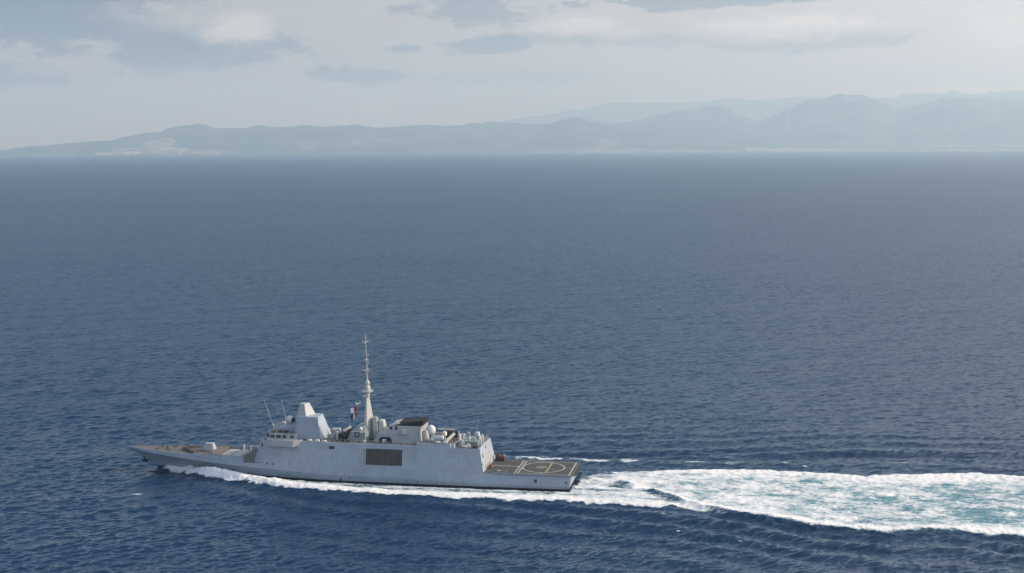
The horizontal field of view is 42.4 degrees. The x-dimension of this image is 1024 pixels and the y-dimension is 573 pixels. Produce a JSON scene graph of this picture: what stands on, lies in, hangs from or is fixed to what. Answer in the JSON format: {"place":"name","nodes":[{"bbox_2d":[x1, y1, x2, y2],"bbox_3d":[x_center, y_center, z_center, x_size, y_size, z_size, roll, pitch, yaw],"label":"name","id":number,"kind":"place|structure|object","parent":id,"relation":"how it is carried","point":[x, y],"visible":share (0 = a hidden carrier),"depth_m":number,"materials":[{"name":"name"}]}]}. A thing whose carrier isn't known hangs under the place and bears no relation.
{"place":"outdoors","nodes":[
{"label":"outdoors","id":0,"kind":"place"},
{"bbox_2d":[495,453,505,460],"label":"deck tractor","id":1,"kind":"object","parent":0,"point":[499,457],"visible":1,"depth_m":399.45,"materials":[{"name":"metal"}]},
{"bbox_2d":[0,150,1023,572],"bbox_3d":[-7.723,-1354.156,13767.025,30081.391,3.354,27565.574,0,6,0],"label":"sea","id":2,"kind":"structure","parent":0,"point":[844,312],"depth_m":688.65,"materials":[{"name":"liquid"}]},
{"bbox_2d":[129,335,582,491],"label":"warship","id":3,"kind":"object","parent":2,"relation":"on","point":[306,444],"visible":0.98,"depth_m":393.38,"materials":[{"name":"paint"}]},
{"bbox_2d":[351,406,356,412],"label":"signal flag","id":4,"kind":"object","parent":3,"relation":"attached to","point":[354,409],"visible":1,"depth_m":397.85,"materials":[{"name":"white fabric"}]},
{"bbox_2d":[484,447,490,467],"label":"hangar door","id":5,"kind":"structure","parent":3,"relation":"in","point":[486,454],"depth_m":392.34,"materials":[{"name":"paint"}]},
{"bbox_2d":[489,448,493,462],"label":"hangar door","id":6,"kind":"structure","parent":3,"relation":"in","point":[490,451],"depth_m":398.23,"materials":[{"name":"paint"}]},
{"bbox_2d":[124,454,1023,548],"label":"wake","id":7,"kind":"object","parent":2,"relation":"on","point":[983,504],"visible":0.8,"depth_m":376.53,"materials":[{"name":"liquid"}]},
{"bbox_2d":[0,117,1023,155],"bbox_3d":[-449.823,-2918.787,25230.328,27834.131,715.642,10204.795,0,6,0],"label":"hills","id":8,"kind":"structure","parent":0,"point":[576,135],"depth_m":24265.30,"materials":[{"name":"grey stone"}]},
{"bbox_2d":[0,0,1023,149],"label":"sky","id":9,"kind":"structure","parent":0,"point":[72,71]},
{"bbox_2d":[500,90,1023,124],"bbox_3d":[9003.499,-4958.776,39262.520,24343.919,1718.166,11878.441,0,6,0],"label":"mountains","id":10,"kind":"structure","parent":0,"point":[754,110],"depth_m":40241.85,"materials":[{"name":"grey stone"}]},
{"bbox_2d":[611,93,1023,146],"bbox_3d":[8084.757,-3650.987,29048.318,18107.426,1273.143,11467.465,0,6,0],"label":"mountains","id":11,"kind":"structure","parent":0,"point":[837,118],"depth_m":27846.07,"materials":[{"name":"grey stone"}]}
]}

